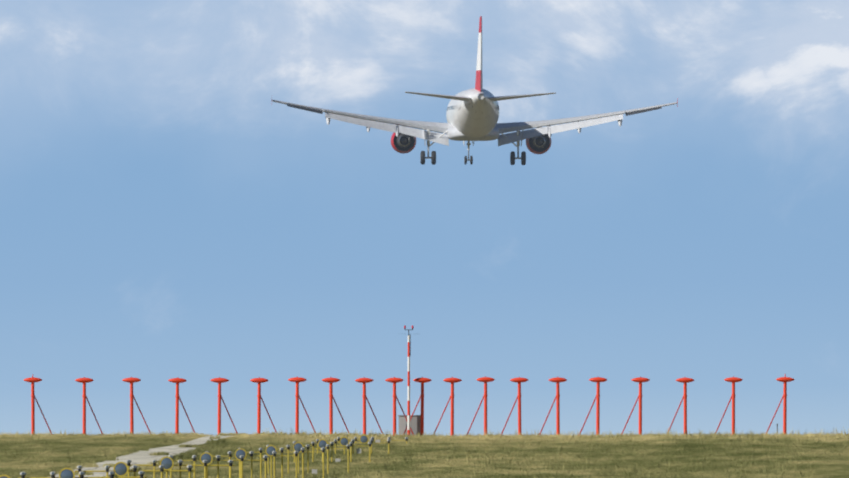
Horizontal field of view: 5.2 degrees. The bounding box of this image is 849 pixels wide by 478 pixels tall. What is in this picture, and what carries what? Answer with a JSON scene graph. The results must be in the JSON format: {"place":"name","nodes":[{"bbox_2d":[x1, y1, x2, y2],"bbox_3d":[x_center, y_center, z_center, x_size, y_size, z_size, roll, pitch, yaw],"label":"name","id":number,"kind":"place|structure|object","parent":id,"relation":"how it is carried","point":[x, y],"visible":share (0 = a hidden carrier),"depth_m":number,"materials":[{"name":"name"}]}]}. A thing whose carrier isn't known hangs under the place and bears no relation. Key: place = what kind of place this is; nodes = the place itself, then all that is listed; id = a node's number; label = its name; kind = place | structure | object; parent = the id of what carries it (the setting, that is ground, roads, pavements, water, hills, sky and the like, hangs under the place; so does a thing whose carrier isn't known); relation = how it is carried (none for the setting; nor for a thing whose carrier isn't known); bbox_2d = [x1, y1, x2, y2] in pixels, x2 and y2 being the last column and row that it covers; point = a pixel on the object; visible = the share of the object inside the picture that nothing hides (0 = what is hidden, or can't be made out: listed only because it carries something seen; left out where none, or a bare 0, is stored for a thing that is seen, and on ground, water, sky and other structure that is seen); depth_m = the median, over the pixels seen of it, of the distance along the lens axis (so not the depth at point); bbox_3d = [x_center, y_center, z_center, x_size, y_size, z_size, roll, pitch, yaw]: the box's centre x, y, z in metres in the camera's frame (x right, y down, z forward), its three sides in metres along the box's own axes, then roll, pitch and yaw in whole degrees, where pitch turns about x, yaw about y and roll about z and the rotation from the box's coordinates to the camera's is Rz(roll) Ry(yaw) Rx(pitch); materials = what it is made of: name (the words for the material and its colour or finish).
{"place":"outdoors","nodes":[
{"label":"outdoors","id":0,"kind":"place"},
{"bbox_2d":[50,435,229,476],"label":"service path","id":1,"kind":"structure","parent":0,"point":[141,457],"depth_m":581.67,"materials":[{"name":"concrete"}]},
{"bbox_2d":[0,427,848,477],"bbox_3d":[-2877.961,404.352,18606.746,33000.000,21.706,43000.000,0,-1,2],"label":"grass field","id":2,"kind":"structure","parent":0,"point":[837,470],"depth_m":584.04,"materials":[{"name":"green plant"}]},
{"bbox_2d":[24,374,51,434],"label":"localizer antenna","id":3,"kind":"object","parent":2,"relation":"on","point":[32,380],"visible":0.79,"depth_m":690.72,"materials":[{"name":"metal"}]},
{"bbox_2d":[18,468,146,477],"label":"approach light bar","id":4,"kind":"object","parent":2,"relation":"on","point":[66,473],"visible":1,"depth_m":354.87,"materials":[{"name":"black"}]},
{"bbox_2d":[75,377,102,434],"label":"localizer antenna","id":5,"kind":"object","parent":2,"relation":"on","point":[84,380],"visible":0.85,"depth_m":690.62,"materials":[{"name":"metal"}]},
{"bbox_2d":[75,462,194,477],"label":"approach light bar","id":6,"kind":"object","parent":2,"relation":"on","point":[120,469],"visible":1,"depth_m":384.92,"materials":[{"name":"yellow metal"}]},
{"bbox_2d":[122,377,149,433],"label":"localizer antenna","id":7,"kind":"object","parent":2,"relation":"on","point":[131,380],"visible":0.73,"depth_m":690.45,"materials":[{"name":"metal"}]},
{"bbox_2d":[126,457,234,477],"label":"approach light bar","id":8,"kind":"object","parent":2,"relation":"on","point":[167,463],"visible":0.96,"depth_m":414.85,"materials":[{"name":"yellow metal"}]},
{"bbox_2d":[168,377,195,433],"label":"localizer antenna","id":9,"kind":"object","parent":2,"relation":"on","point":[177,380],"visible":0.79,"depth_m":690.35,"materials":[{"name":"metal"}]},
{"bbox_2d":[168,452,267,477],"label":"approach light bar","id":10,"kind":"object","parent":2,"relation":"on","point":[206,456],"visible":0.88,"depth_m":444.85,"materials":[{"name":"yellow metal"}]},
{"bbox_2d":[210,377,237,433],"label":"localizer antenna","id":11,"kind":"object","parent":2,"relation":"on","point":[219,380],"visible":0.81,"depth_m":690.13,"materials":[{"name":"metal"}]},
{"bbox_2d":[206,448,298,477],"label":"approach light bar","id":12,"kind":"object","parent":2,"relation":"on","point":[239,452],"visible":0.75,"depth_m":474.81,"materials":[{"name":"yellow metal"}]},
{"bbox_2d":[250,377,277,433],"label":"localizer antenna","id":13,"kind":"object","parent":2,"relation":"on","point":[259,380],"visible":0.79,"depth_m":690.18,"materials":[{"name":"metal"}]},
{"bbox_2d":[238,445,325,477],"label":"approach light bar","id":14,"kind":"object","parent":2,"relation":"on","point":[270,449],"visible":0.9,"depth_m":504.81,"materials":[{"name":"yellow metal"}]},
{"bbox_2d":[288,377,315,434],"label":"localizer antenna","id":15,"kind":"object","parent":2,"relation":"on","point":[297,380],"visible":0.79,"depth_m":690.05,"materials":[{"name":"metal"}]},
{"bbox_2d":[266,442,349,473],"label":"approach light bar","id":16,"kind":"object","parent":2,"relation":"on","point":[297,446],"visible":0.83,"depth_m":534.81,"materials":[{"name":"yellow metal"}]},
{"bbox_2d":[293,439,371,461],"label":"approach light bar","id":17,"kind":"object","parent":2,"relation":"on","point":[322,443],"visible":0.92,"depth_m":564.78,"materials":[{"name":"yellow metal"}]},
{"bbox_2d":[322,377,348,434],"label":"localizer antenna","id":18,"kind":"object","parent":2,"relation":"on","point":[330,381],"visible":0.85,"depth_m":689.94,"materials":[{"name":"metal"}]},
{"bbox_2d":[316,437,390,453],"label":"approach light bar","id":19,"kind":"object","parent":2,"relation":"on","point":[344,441],"visible":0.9,"depth_m":594.75,"materials":[{"name":"yellow metal"}]},
{"bbox_2d":[355,377,382,434],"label":"localizer antenna","id":20,"kind":"object","parent":2,"relation":"on","point":[364,380],"visible":0.71,"depth_m":689.78,"materials":[{"name":"metal"}]},
{"bbox_2d":[337,435,407,443],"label":"approach light bar","id":21,"kind":"object","parent":2,"relation":"on","point":[363,439],"visible":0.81,"depth_m":624.68,"materials":[{"name":"yellow"}]},
{"bbox_2d":[385,377,413,435],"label":"localizer antenna","id":22,"kind":"object","parent":2,"relation":"on","point":[394,380],"visible":0.9,"depth_m":689.68,"materials":[{"name":"metal"}]},
{"bbox_2d":[404,325,413,434],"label":"mast","id":23,"kind":"object","parent":2,"relation":"on","point":[408,397],"visible":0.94,"depth_m":689.18,"materials":[{"name":"red metal"}]},
{"bbox_2d":[398,415,420,435],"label":"equipment cabinet","id":24,"kind":"object","parent":2,"relation":"on","point":[415,423],"visible":0.6,"depth_m":690.72,"materials":[{"name":"grey metal"}]},
{"bbox_2d":[403,377,431,435],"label":"localizer antenna","id":25,"kind":"object","parent":2,"relation":"on","point":[422,380],"visible":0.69,"depth_m":689.64,"materials":[{"name":"metal"}]},
{"bbox_2d":[434,377,461,435],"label":"localizer antenna","id":26,"kind":"object","parent":2,"relation":"on","point":[452,380],"visible":0.75,"depth_m":689.61,"materials":[{"name":"metal"}]},
{"bbox_2d":[467,376,494,434],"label":"localizer antenna","id":27,"kind":"object","parent":2,"relation":"on","point":[485,379],"visible":0.85,"depth_m":689.53,"materials":[{"name":"metal"}]},
{"bbox_2d":[500,377,527,435],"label":"localizer antenna","id":28,"kind":"object","parent":2,"relation":"on","point":[519,380],"visible":0.77,"depth_m":689.33,"materials":[{"name":"metal"}]},
{"bbox_2d":[539,377,566,434],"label":"localizer antenna","id":29,"kind":"object","parent":2,"relation":"on","point":[557,380],"visible":0.83,"depth_m":689.32,"materials":[{"name":"metal"}]},
{"bbox_2d":[579,377,606,434],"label":"localizer antenna","id":30,"kind":"object","parent":2,"relation":"on","point":[598,380],"visible":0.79,"depth_m":689.20,"materials":[{"name":"metal"}]},
{"bbox_2d":[621,377,649,434],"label":"localizer antenna","id":31,"kind":"object","parent":2,"relation":"on","point":[640,380],"visible":0.79,"depth_m":689.03,"materials":[{"name":"metal"}]},
{"bbox_2d":[667,377,693,432],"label":"localizer antenna","id":32,"kind":"object","parent":2,"relation":"on","point":[685,380],"visible":0.75,"depth_m":688.96,"materials":[{"name":"metal"}]},
{"bbox_2d":[715,376,742,433],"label":"localizer antenna","id":33,"kind":"object","parent":2,"relation":"on","point":[733,379],"visible":0.71,"depth_m":688.87,"materials":[{"name":"metal"}]},
{"bbox_2d":[767,374,794,433],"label":"localizer antenna","id":34,"kind":"object","parent":2,"relation":"on","point":[785,380],"visible":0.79,"depth_m":688.79,"materials":[{"name":"metal"}]},
{"bbox_2d":[0,0,848,435],"label":"sky","id":35,"kind":"structure","parent":0,"point":[163,217],"materials":[{"name":"blue"}]},
{"bbox_2d":[272,16,677,164],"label":"aircraft","id":36,"kind":"object","parent":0,"point":[472,114],"depth_m":795.74,"materials":[{"name":"silver metal"}]}
]}

